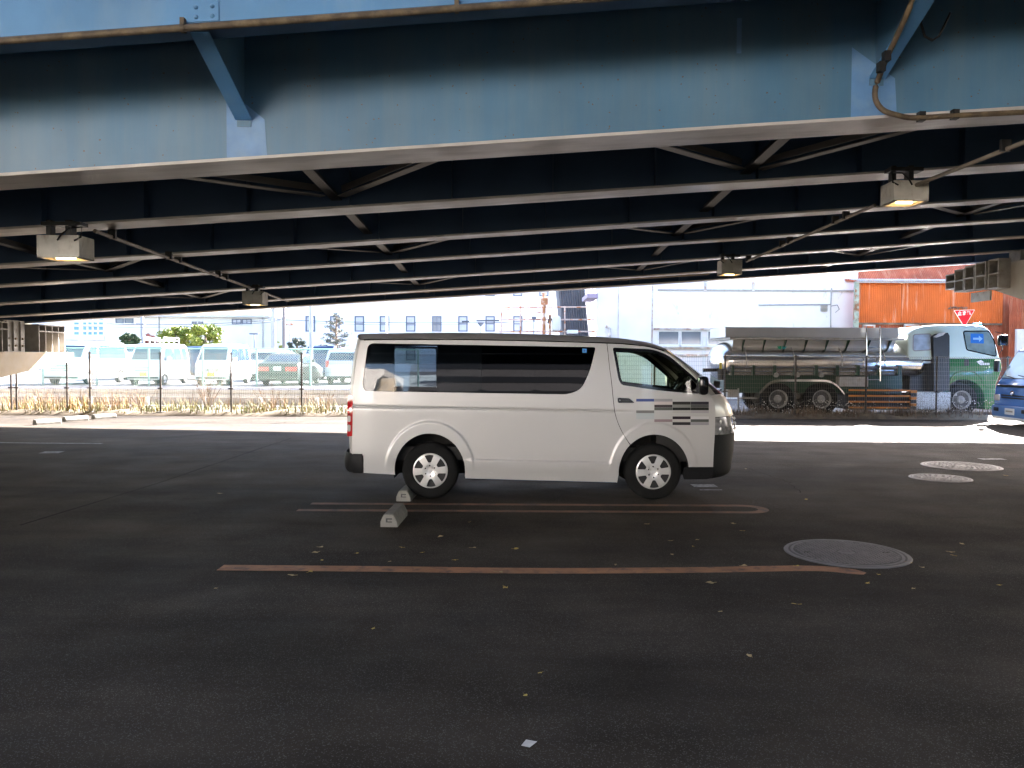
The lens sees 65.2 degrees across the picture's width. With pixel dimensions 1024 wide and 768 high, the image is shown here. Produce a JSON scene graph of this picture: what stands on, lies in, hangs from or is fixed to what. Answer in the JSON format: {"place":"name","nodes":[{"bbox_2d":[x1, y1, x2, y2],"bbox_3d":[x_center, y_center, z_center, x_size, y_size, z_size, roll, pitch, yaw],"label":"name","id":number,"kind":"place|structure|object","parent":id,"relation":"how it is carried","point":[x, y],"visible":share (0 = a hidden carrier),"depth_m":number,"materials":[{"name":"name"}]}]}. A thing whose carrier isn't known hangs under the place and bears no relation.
{"place":"outdoors","nodes":[
{"label":"outdoors","id":0,"kind":"place"},
{"bbox_2d":[32,319,109,368],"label":"building","id":1,"kind":"structure","parent":0,"point":[97,330],"depth_m":94.82,"materials":[{"name":"white paint"}]},
{"bbox_2d":[97,331,103,335],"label":"window","id":2,"kind":"structure","parent":1,"relation":"in","point":[100,333],"depth_m":94.80,"materials":[{"name":"blue glass"}]},
{"bbox_2d":[31,308,286,323],"label":"sky","id":3,"kind":"structure","parent":0,"point":[279,310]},
{"bbox_2d":[0,382,347,411],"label":"dry grass","id":4,"kind":"structure","parent":0,"point":[27,405],"depth_m":23.18,"materials":[{"name":"plant"}]},
{"bbox_2d":[0,369,349,388],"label":"parking terrace","id":5,"kind":"structure","parent":0,"point":[75,383],"depth_m":37.71,"materials":[{"name":"concrete"}]},
{"bbox_2d":[79,320,81,341],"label":"utility pole","id":6,"kind":"object","parent":5,"relation":"on","point":[80,331],"visible":0.12,"depth_m":69.80,"materials":[{"name":"white paint"}]},
{"bbox_2d":[41,342,128,384],"bbox_3d":[-20.118,-1.015,37.955,2.040,1.980,4.770,0,2,0],"label":"white minivan","id":7,"kind":"object","parent":5,"relation":"on","point":[84,375],"visible":0.62,"depth_m":36.75,"materials":[{"name":"white paint"}]},
{"bbox_2d":[124,345,135,378],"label":"second row van","id":8,"kind":"object","parent":5,"relation":"on","point":[131,350],"visible":0.01,"depth_m":44.06,"materials":[{"name":"white paint"}]},
{"bbox_2d":[119,332,141,344],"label":"round bush","id":9,"kind":"object","parent":5,"relation":"on","point":[126,338],"visible":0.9,"depth_m":54.64,"materials":[{"name":"green plant"}]},
{"bbox_2d":[136,317,144,343],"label":"utility pole","id":10,"kind":"object","parent":5,"relation":"on","point":[142,329],"visible":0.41,"depth_m":59.81,"materials":[{"name":"concrete"}]},
{"bbox_2d":[144,333,158,343],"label":"autumn tree","id":11,"kind":"object","parent":5,"relation":"on","point":[146,341],"visible":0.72,"depth_m":61.79,"materials":[{"name":"red plant"}]},
{"bbox_2d":[127,337,189,384],"bbox_3d":[-16.555,-1.094,37.612,1.815,2.195,3.490,0,2,0],"label":"kei van","id":12,"kind":"object","parent":5,"relation":"on","point":[166,357],"visible":0.78,"depth_m":36.49,"materials":[{"name":"white paint"}]},
{"bbox_2d":[156,326,194,345],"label":"round tree","id":13,"kind":"object","parent":5,"relation":"on","point":[183,335],"visible":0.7,"depth_m":51.74,"materials":[{"name":"green plant"}]},
{"bbox_2d":[0,347,354,386],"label":"chain link fence","id":14,"kind":"object","parent":5,"relation":"on","point":[149,356],"visible":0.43,"depth_m":34.98,"materials":[{"name":"metal"}]},
{"bbox_2d":[186,346,201,375],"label":"second row van","id":15,"kind":"object","parent":5,"relation":"on","point":[194,352],"visible":0.02,"depth_m":44.53,"materials":[{"name":"blue paint"}]},
{"bbox_2d":[186,323,223,345],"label":"round tree","id":16,"kind":"object","parent":5,"relation":"on","point":[211,332],"visible":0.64,"depth_m":50.71,"materials":[{"name":"green plant"}]},
{"bbox_2d":[195,344,249,384],"bbox_3d":[-13.593,-0.938,37.816,1.815,1.900,3.490,0,2,0],"label":"kei van","id":17,"kind":"object","parent":5,"relation":"on","point":[236,370],"visible":0.62,"depth_m":36.57,"materials":[{"name":"white paint"}]},
{"bbox_2d":[250,350,289,380],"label":"second row car","id":18,"kind":"object","parent":5,"relation":"on","point":[262,357],"visible":0.12,"depth_m":43.15,"materials":[{"name":"grey paint"}]},
{"bbox_2d":[259,309,281,347],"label":"utility pole","id":19,"kind":"object","parent":5,"relation":"on","point":[273,319],"visible":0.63,"depth_m":51.79,"materials":[{"name":"concrete"}]},
{"bbox_2d":[80,322,270,326],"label":"overhead cable","id":20,"kind":"object","parent":19,"relation":"attached to","point":[191,326],"visible":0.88,"depth_m":53.97,"materials":[{"name":"grey plastic"}]},
{"bbox_2d":[121,321,256,324],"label":"overhead cable","id":21,"kind":"object","parent":19,"relation":"attached to","point":[181,324],"visible":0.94,"depth_m":56.28,"materials":[{"name":"grey plastic"}]},
{"bbox_2d":[277,319,532,322],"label":"overhead cable","id":22,"kind":"object","parent":19,"relation":"attached to","point":[406,322],"visible":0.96,"depth_m":54.47,"materials":[{"name":"grey plastic"}]},
{"bbox_2d":[282,308,285,347],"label":"utility pole","id":23,"kind":"object","parent":5,"relation":"on","point":[283,331],"visible":0.31,"depth_m":49.84,"materials":[{"name":"grey"}]},
{"bbox_2d":[285,323,293,353],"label":"lamp post","id":24,"kind":"object","parent":5,"relation":"on","point":[289,324],"visible":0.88,"depth_m":61.89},
{"bbox_2d":[258,354,322,384],"bbox_3d":[-10.557,-0.720,38.373,2.160,1.460,4.890,0,2,0],"label":"dark sedan","id":25,"kind":"object","parent":5,"relation":"on","point":[285,372],"visible":0.76,"depth_m":36.46,"materials":[{"name":"black paint"}]},
{"bbox_2d":[287,337,306,353],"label":"garden bush","id":26,"kind":"object","parent":5,"relation":"on","point":[297,342],"visible":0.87,"depth_m":54.83,"materials":[{"name":"green plant"}]},
{"bbox_2d":[309,306,312,382],"bbox_3d":[-10.041,-3.031,39.925,0.190,6.684,0.200,0,2,0],"label":"utility pole","id":27,"kind":"object","parent":5,"relation":"on","point":[310,326],"visible":0.31,"depth_m":39.87,"materials":[{"name":"concrete"}]},
{"bbox_2d":[306,346,346,379],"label":"blue wagon","id":28,"kind":"object","parent":5,"relation":"on","point":[315,352],"visible":0.12,"depth_m":45.03,"materials":[{"name":"blue paint"}]},
{"bbox_2d":[318,313,350,354],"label":"pine tree","id":29,"kind":"object","parent":5,"relation":"on","point":[335,341],"visible":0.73,"depth_m":45.80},
{"bbox_2d":[325,350,353,383],"bbox_3d":[-8.028,-0.878,40.244,2.090,1.680,4.640,0,2,0],"label":"silver hatchback","id":30,"kind":"object","parent":5,"relation":"on","point":[344,368],"visible":0.42,"depth_m":38.00,"materials":[{"name":"grey paint"}]},
{"bbox_2d":[385,302,387,332],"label":"utility pole","id":31,"kind":"object","parent":5,"relation":"on","point":[386,316],"visible":0.31,"depth_m":59.82,"materials":[{"name":"white paint"}]},
{"bbox_2d":[109,314,286,351],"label":"warehouse hall","id":32,"kind":"structure","parent":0,"point":[239,333],"depth_m":81.86,"materials":[{"name":"grey"}]},
{"bbox_2d":[115,318,123,323],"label":"window","id":33,"kind":"structure","parent":32,"relation":"in","point":[117,320],"depth_m":81.78,"materials":[{"name":"blue"}]},
{"bbox_2d":[124,318,133,323],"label":"window","id":34,"kind":"structure","parent":32,"relation":"in","point":[126,320],"depth_m":81.78,"materials":[{"name":"blue"}]},
{"bbox_2d":[232,319,241,324],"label":"window","id":35,"kind":"structure","parent":32,"relation":"in","point":[233,320],"depth_m":81.78,"materials":[{"name":"blue"}]},
{"bbox_2d":[242,319,251,324],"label":"window","id":36,"kind":"structure","parent":32,"relation":"in","point":[244,321],"depth_m":81.78,"materials":[{"name":"blue"}]},
{"bbox_2d":[327,322,507,324],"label":"overhead cable","id":37,"kind":"object","parent":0,"point":[442,324],"visible":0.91,"depth_m":54.56,"materials":[{"name":"grey plastic"}]},
{"bbox_2d":[128,399,742,416],"bbox_3d":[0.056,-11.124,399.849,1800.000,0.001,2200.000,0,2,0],"label":"ground","id":38,"kind":"structure","parent":0,"point":[727,399],"depth_m":32.61,"materials":[{"name":"soil"}]},
{"bbox_2d":[287,291,559,353],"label":"office building","id":39,"kind":"structure","parent":38,"relation":"on","point":[426,316],"depth_m":74.83,"materials":[{"name":"white"}]},
{"bbox_2d":[305,316,315,332],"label":"window","id":40,"kind":"structure","parent":39,"relation":"in","point":[306,317],"depth_m":74.81,"materials":[{"name":"blue"}]},
{"bbox_2d":[330,316,339,331],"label":"window","id":41,"kind":"structure","parent":39,"relation":"in","point":[331,317],"depth_m":74.82,"materials":[{"name":"blue"}]},
{"bbox_2d":[354,316,364,332],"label":"window","id":42,"kind":"structure","parent":39,"relation":"in","point":[358,319],"depth_m":74.82,"materials":[{"name":"blue"}]},
{"bbox_2d":[380,316,389,332],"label":"window","id":43,"kind":"structure","parent":39,"relation":"in","point":[382,318],"depth_m":74.81,"materials":[{"name":"blue"}]},
{"bbox_2d":[406,316,415,332],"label":"window","id":44,"kind":"structure","parent":39,"relation":"in","point":[410,325],"depth_m":74.82,"materials":[{"name":"blue"}]},
{"bbox_2d":[432,316,441,332],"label":"window","id":45,"kind":"structure","parent":39,"relation":"in","point":[436,320],"depth_m":74.81,"materials":[{"name":"blue"}]},
{"bbox_2d":[458,316,467,332],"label":"window","id":46,"kind":"structure","parent":39,"relation":"in","point":[462,327],"depth_m":74.82,"materials":[{"name":"blue"}]},
{"bbox_2d":[485,316,494,332],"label":"window","id":47,"kind":"structure","parent":39,"relation":"in","point":[490,327],"depth_m":74.82,"materials":[{"name":"blue"}]},
{"bbox_2d":[513,316,522,332],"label":"window","id":48,"kind":"structure","parent":39,"relation":"in","point":[516,325],"depth_m":74.82,"materials":[{"name":"blue"}]},
{"bbox_2d":[513,293,522,296],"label":"window","id":49,"kind":"structure","parent":39,"relation":"in","point":[519,294],"depth_m":74.70,"materials":[{"name":"blue"}]},
{"bbox_2d":[539,292,548,296],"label":"window","id":50,"kind":"structure","parent":39,"relation":"in","point":[540,293],"depth_m":74.70,"materials":[{"name":"blue"}]},
{"bbox_2d":[555,289,588,335],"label":"conveyor housing","id":51,"kind":"object","parent":38,"relation":"on","point":[569,298],"visible":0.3,"depth_m":45.87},
{"bbox_2d":[582,272,857,398],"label":"factory","id":52,"kind":"structure","parent":38,"relation":"on","point":[680,320],"depth_m":33.91,"materials":[{"name":"white paint"}]},
{"bbox_2d":[499,293,595,334],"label":"pipe gantry","id":53,"kind":"object","parent":52,"relation":"attached to","point":[556,323],"visible":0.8,"depth_m":42.86,"materials":[{"name":"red metal"}]},
{"bbox_2d":[657,331,679,346],"bbox_3d":[6.638,-1.909,33.884,1.032,0.708,0.138,0,2,0],"label":"window","id":54,"kind":"structure","parent":52,"relation":"in","point":[664,338],"depth_m":33.93,"materials":[{"name":"glass"}]},
{"bbox_2d":[680,331,703,346],"bbox_3d":[7.594,-1.909,33.884,1.020,0.708,0.138,0,2,0],"label":"window","id":55,"kind":"structure","parent":52,"relation":"in","point":[687,338],"depth_m":33.92,"materials":[{"name":"glass"}]},
{"bbox_2d":[706,331,717,346],"bbox_3d":[8.681,-1.909,33.884,0.929,0.707,0.138,0,2,0],"label":"window","id":56,"kind":"structure","parent":52,"relation":"in","point":[710,343],"depth_m":33.92,"materials":[{"name":"white paint"}]},
{"bbox_2d":[0,401,990,413],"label":"road","id":57,"kind":"structure","parent":0,"point":[733,404],"depth_m":26.88,"materials":[{"name":"asphalt"}]},
{"bbox_2d":[0,396,347,404],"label":"kerb wall","id":58,"kind":"structure","parent":57,"relation":"on","point":[339,401],"depth_m":27.63,"materials":[{"name":"concrete"}]},
{"bbox_2d":[0,387,349,405],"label":"guard rail","id":59,"kind":"object","parent":57,"relation":"on","point":[246,392],"visible":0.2,"depth_m":26.98,"materials":[{"name":"metal"}]},
{"bbox_2d":[954,310,973,324],"bbox_3d":[15.485,-0.756,27.499,0.699,3.588,0.097,0,2,0],"label":"stop sign","id":60,"kind":"object","parent":57,"relation":"on","point":[963,316],"visible":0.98,"depth_m":27.40,"materials":[{"name":"metal"}]},
{"bbox_2d":[0,408,1006,419],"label":"verge bank","id":61,"kind":"structure","parent":0,"point":[780,415],"depth_m":22.27,"materials":[{"name":"concrete"}]},
{"bbox_2d":[0,398,347,414],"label":"dry weeds","id":62,"kind":"object","parent":61,"relation":"on","point":[180,408],"visible":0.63,"depth_m":22.80,"materials":[{"name":"plant"}]},
{"bbox_2d":[309,387,336,411],"bbox_3d":[-5.391,0.460,23.031,0.718,0.783,0.722,-1,3,-44],"label":"dry shrub","id":63,"kind":"object","parent":61,"relation":"on","point":[325,401],"visible":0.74,"depth_m":23.10,"materials":[{"name":"plant"}]},
{"bbox_2d":[733,403,991,417],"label":"brown weeds","id":64,"kind":"object","parent":61,"relation":"on","point":[913,413],"visible":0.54,"depth_m":22.79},
{"bbox_2d":[737,399,990,413],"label":"seed tufts","id":65,"kind":"object","parent":61,"relation":"on","point":[845,405],"visible":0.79,"depth_m":22.90,"materials":[{"name":"beige"}]},
{"bbox_2d":[0,415,1023,767],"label":"parking lot","id":66,"kind":"structure","parent":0,"point":[138,629],"depth_m":5.21,"materials":[{"name":"asphalt"}]},
{"bbox_2d":[0,319,73,376],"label":"viaduct pier","id":67,"kind":"structure","parent":66,"relation":"on","point":[26,347],"depth_m":20.82,"materials":[{"name":"beige paint"}]},
{"bbox_2d":[33,418,61,424],"bbox_3d":[-11.218,0.904,19.308,0.170,0.125,0.605,2,2,34],"label":"wheel stop","id":68,"kind":"object","parent":66,"relation":"on","point":[47,421],"visible":1,"depth_m":19.23,"materials":[{"name":"concrete"}]},
{"bbox_2d":[0,442,102,443],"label":"parking line","id":69,"kind":"object","parent":66,"relation":"on","point":[54,443],"visible":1,"depth_m":15.01,"materials":[{"name":"brown paint"}]},
{"bbox_2d":[41,451,63,452],"bbox_3d":[-7.842,1.161,13.631,0.320,0.001,0.300,0,2,-9],"label":"paint mark","id":70,"kind":"object","parent":66,"relation":"on","point":[52,451],"visible":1,"depth_m":13.72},
{"bbox_2d":[62,415,88,421],"bbox_3d":[-11.071,0.874,20.291,0.170,0.125,0.605,2,2,34],"label":"wheel stop","id":71,"kind":"object","parent":66,"relation":"on","point":[74,418],"visible":0.99,"depth_m":20.21,"materials":[{"name":"concrete"}]},
{"bbox_2d":[91,413,116,418],"bbox_3d":[-10.765,0.849,21.110,0.170,0.125,0.605,2,2,34],"label":"wheel stop","id":72,"kind":"object","parent":66,"relation":"on","point":[104,416],"visible":1,"depth_m":21.04,"materials":[{"name":"concrete"}]},
{"bbox_2d":[21,438,289,524],"bbox_3d":[-4.576,1.232,11.966,0.108,0.001,8.444,0,2,2],"label":"asphalt joint","id":73,"kind":"object","parent":66,"relation":"on","point":[143,487],"visible":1,"depth_m":9.89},
{"bbox_2d":[380,503,406,526],"bbox_3d":[-1.181,1.311,8.032,0.170,0.125,0.605,0,2,2],"label":"wheel stop","id":74,"kind":"object","parent":66,"relation":"on","point":[395,515],"visible":1,"depth_m":7.82,"materials":[{"name":"concrete"}]},
{"bbox_2d":[396,485,415,500],"bbox_3d":[-1.232,1.270,9.445,0.170,0.125,0.605,0,2,2],"label":"wheel stop","id":75,"kind":"object","parent":66,"relation":"on","point":[405,493],"visible":0.77,"depth_m":9.15,"materials":[{"name":"concrete"}]},
{"bbox_2d":[521,740,536,746],"bbox_3d":[0.069,1.525,3.397,0.057,0.009,0.054,2,2,34],"label":"paper scrap","id":76,"kind":"object","parent":66,"relation":"on","point":[528,743],"visible":1,"depth_m":3.40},
{"bbox_2d":[297,503,768,512],"bbox_3d":[0.253,1.357,8.771,5.108,0.001,0.506,0,2,0],"label":"parking line","id":77,"kind":"object","parent":66,"relation":"on","point":[761,510],"visible":0.98,"depth_m":8.63,"materials":[{"name":"orange paint"}]},
{"bbox_2d":[345,333,735,499],"bbox_3d":[0.367,0.342,10.066,4.768,1.956,2.060,0,2,0],"label":"passenger van","id":78,"kind":"object","parent":66,"relation":"on","point":[431,415],"visible":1,"depth_m":9.25,"materials":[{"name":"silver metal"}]},
{"bbox_2d":[217,565,865,574],"bbox_3d":[0.230,1.439,6.228,4.999,0.001,0.277,0,2,0],"label":"parking line","id":79,"kind":"object","parent":66,"relation":"on","point":[528,570],"visible":1,"depth_m":6.21,"materials":[{"name":"orange paint"}]},
{"bbox_2d":[691,484,716,486],"bbox_3d":[2.490,1.317,10.376,0.314,0.001,0.230,0,2,0],"label":"paint mark","id":80,"kind":"object","parent":66,"relation":"on","point":[703,485],"visible":1,"depth_m":10.38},
{"bbox_2d":[784,539,912,568],"bbox_3d":[2.835,1.429,6.783,1.010,0.012,1.010,0,2,0],"label":"manhole cover","id":81,"kind":"object","parent":66,"relation":"on","point":[848,553],"visible":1,"depth_m":6.72,"materials":[{"name":"metal"}]},
{"bbox_2d":[908,474,972,482],"bbox_3d":[5.962,1.305,11.137,0.800,0.013,0.800,0,2,0],"label":"manhole cover","id":82,"kind":"object","parent":66,"relation":"on","point":[943,478],"visible":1,"depth_m":11.06,"materials":[{"name":"metal"}]},
{"bbox_2d":[920,461,1002,470],"bbox_3d":[6.968,1.269,12.412,1.130,0.013,1.130,0,2,0],"label":"manhole cover","id":83,"kind":"object","parent":66,"relation":"on","point":[960,466],"visible":1,"depth_m":12.34,"materials":[{"name":"metal"}]},
{"bbox_2d":[945,250,1023,301],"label":"viaduct pier","id":84,"kind":"structure","parent":66,"relation":"on","point":[1004,275],"depth_m":18.97,"materials":[{"name":"concrete"}]},
{"bbox_2d":[0,0,1023,323],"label":"viaduct","id":85,"kind":"object","parent":84,"relation":"on","point":[434,156],"visible":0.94,"depth_m":8.10,"materials":[{"name":"blue metal"}]},
{"bbox_2d":[36,220,93,260],"bbox_3d":[-5.581,-1.802,9.998,0.545,0.483,0.421,0,2,0],"label":"lamp","id":86,"kind":"object","parent":85,"relation":"attached to","point":[70,245],"visible":1,"depth_m":9.86,"materials":[{"name":"metal"}]},
{"bbox_2d":[0,0,623,44],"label":"conduit pipe","id":87,"kind":"object","parent":85,"relation":"attached to","point":[183,26],"visible":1,"depth_m":6.75,"materials":[{"name":"metal"}]},
{"bbox_2d":[93,229,709,301],"bbox_3d":[-0.329,-2.214,14.899,10.336,0.774,9.527,0,2,0],"label":"conduit pipe","id":88,"kind":"object","parent":85,"relation":"attached to","point":[112,234],"visible":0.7,"depth_m":14.62,"materials":[{"name":"black plastic"}]},
{"bbox_2d":[242,284,267,305],"bbox_3d":[-5.331,-1.850,16.600,0.439,0.423,0.421,0,2,0],"label":"lamp","id":89,"kind":"object","parent":88,"relation":"attached to","point":[256,297],"visible":1,"depth_m":16.45,"materials":[{"name":"metal"}]},
{"bbox_2d":[717,253,741,275],"bbox_3d":[4.508,-2.480,16.578,0.444,0.439,0.421,0,2,0],"label":"lamp","id":90,"kind":"object","parent":85,"relation":"attached to","point":[731,266],"visible":1,"depth_m":16.43,"materials":[{"name":"metal"}]},
{"bbox_2d":[746,204,875,261],"bbox_3d":[5.094,-2.609,14.223,0.102,0.253,5.408,0,2,-3],"label":"conduit pipe","id":91,"kind":"object","parent":85,"relation":"attached to","point":[846,215],"visible":1,"depth_m":13.35,"materials":[{"name":"grey metal"}]},
{"bbox_2d":[880,165,928,206],"bbox_3d":[4.898,-2.484,9.974,0.448,0.464,0.421,0,2,0],"label":"lamp","id":92,"kind":"object","parent":85,"relation":"attached to","point":[905,192],"visible":0.95,"depth_m":9.89,"materials":[{"name":"metal"}]},
{"bbox_2d":[872,0,1023,122],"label":"hanging cable","id":93,"kind":"object","parent":85,"relation":"attached to","point":[922,116],"visible":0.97,"depth_m":7.73,"materials":[{"name":"black plastic"}]},
{"bbox_2d":[915,139,1023,186],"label":"conduit pipe","id":94,"kind":"object","parent":85,"relation":"attached to","point":[1006,145],"visible":0.89,"depth_m":8.67,"materials":[{"name":"grey metal"}]},
{"bbox_2d":[978,458,1006,459],"bbox_3d":[8.004,1.250,13.340,0.401,0.001,0.200,0,2,-2],"label":"paint mark","id":95,"kind":"object","parent":66,"relation":"on","point":[992,459],"visible":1,"depth_m":13.28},
{"bbox_2d":[992,349,1023,422],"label":"blue truck","id":96,"kind":"object","parent":66,"relation":"on","point":[1008,404],"visible":1,"depth_m":20.42,"materials":[{"name":"blue paint"}]},
{"bbox_2d":[585,289,595,335],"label":"stair tower","id":97,"kind":"structure","parent":0,"point":[591,313],"depth_m":51.88,"materials":[{"name":"metal"}]},
{"bbox_2d":[845,264,1023,391],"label":"corrugated shed","id":98,"kind":"structure","parent":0,"point":[904,298],"depth_m":32.91,"materials":[{"name":"metal"}]},
{"bbox_2d":[862,325,874,327],"bbox_3d":[14.663,-2.059,32.858,0.614,0.752,0.138,0,2,0],"label":"window","id":99,"kind":"structure","parent":98,"relation":"in","point":[863,326],"depth_m":32.89,"materials":[{"name":"glass"}]},
{"bbox_2d":[904,324,917,327],"bbox_3d":[16.384,-2.245,32.851,0.641,0.423,0.138,0,2,0],"label":"window","id":100,"kind":"structure","parent":98,"relation":"in","point":[905,325],"depth_m":32.85,"materials":[{"name":"glass"}]},
{"bbox_2d":[1014,329,1023,355],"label":"door","id":101,"kind":"structure","parent":98,"relation":"in","point":[1019,333],"depth_m":32.41,"materials":[{"name":"white paint"}]},
{"label":"verge","id":102,"kind":"structure","parent":0,"visible":0},
{"bbox_2d":[0,375,12,410],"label":"fence","id":103,"kind":"object","parent":102,"relation":"on","point":[10,388],"visible":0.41,"depth_m":22.39,"materials":[{"name":"metal"}]},
{"bbox_2d":[27,384,54,406],"bbox_3d":[-13.496,0.395,22.991,0.893,0.835,0.564,0,2,0],"label":"dry shrub","id":104,"kind":"object","parent":102,"relation":"on","point":[35,397],"visible":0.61,"depth_m":23.04,"materials":[{"name":"plant"}]},
{"bbox_2d":[13,352,69,411],"bbox_3d":[-13.177,-0.028,22.413,1.618,1.770,0.200,0,2,0],"label":"fence","id":105,"kind":"object","parent":102,"relation":"on","point":[16,387],"visible":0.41,"depth_m":22.39,"materials":[{"name":"metal"}]},
{"bbox_2d":[117,386,155,409],"bbox_3d":[-10.747,0.432,22.969,0.906,0.789,0.676,1,2,20],"label":"dry shrub","id":106,"kind":"object","parent":102,"relation":"on","point":[137,398],"visible":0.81,"depth_m":22.95,"materials":[{"name":"plant"}]},
{"bbox_2d":[180,349,244,409],"bbox_3d":[-8.806,-0.161,23.395,1.870,1.963,1.031,0,2,0],"label":"dry shrub","id":107,"kind":"object","parent":102,"relation":"on","point":[208,396],"visible":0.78,"depth_m":23.36,"materials":[{"name":"plant"}]},
{"bbox_2d":[253,381,288,410],"bbox_3d":[-6.872,0.350,23.015,1.094,0.989,0.685,0,2,0],"label":"dry shrub","id":108,"kind":"object","parent":102,"relation":"on","point":[275,402],"visible":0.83,"depth_m":22.99,"materials":[{"name":"plant"}]},
{"bbox_2d":[85,352,1012,415],"bbox_3d":[2.012,0.048,22.413,27.876,1.770,0.200,0,2,0],"label":"fence","id":109,"kind":"object","parent":102,"relation":"on","point":[231,376],"visible":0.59,"depth_m":22.38,"materials":[{"name":"metal"}]},
{"bbox_2d":[703,323,1007,412],"bbox_3d":[10.691,-0.486,24.600,9.930,2.784,2.330,0,2,0],"label":"tanker truck","id":110,"kind":"object","parent":102,"relation":"on","point":[976,340],"visible":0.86,"depth_m":23.66,"materials":[{"name":"metal"}]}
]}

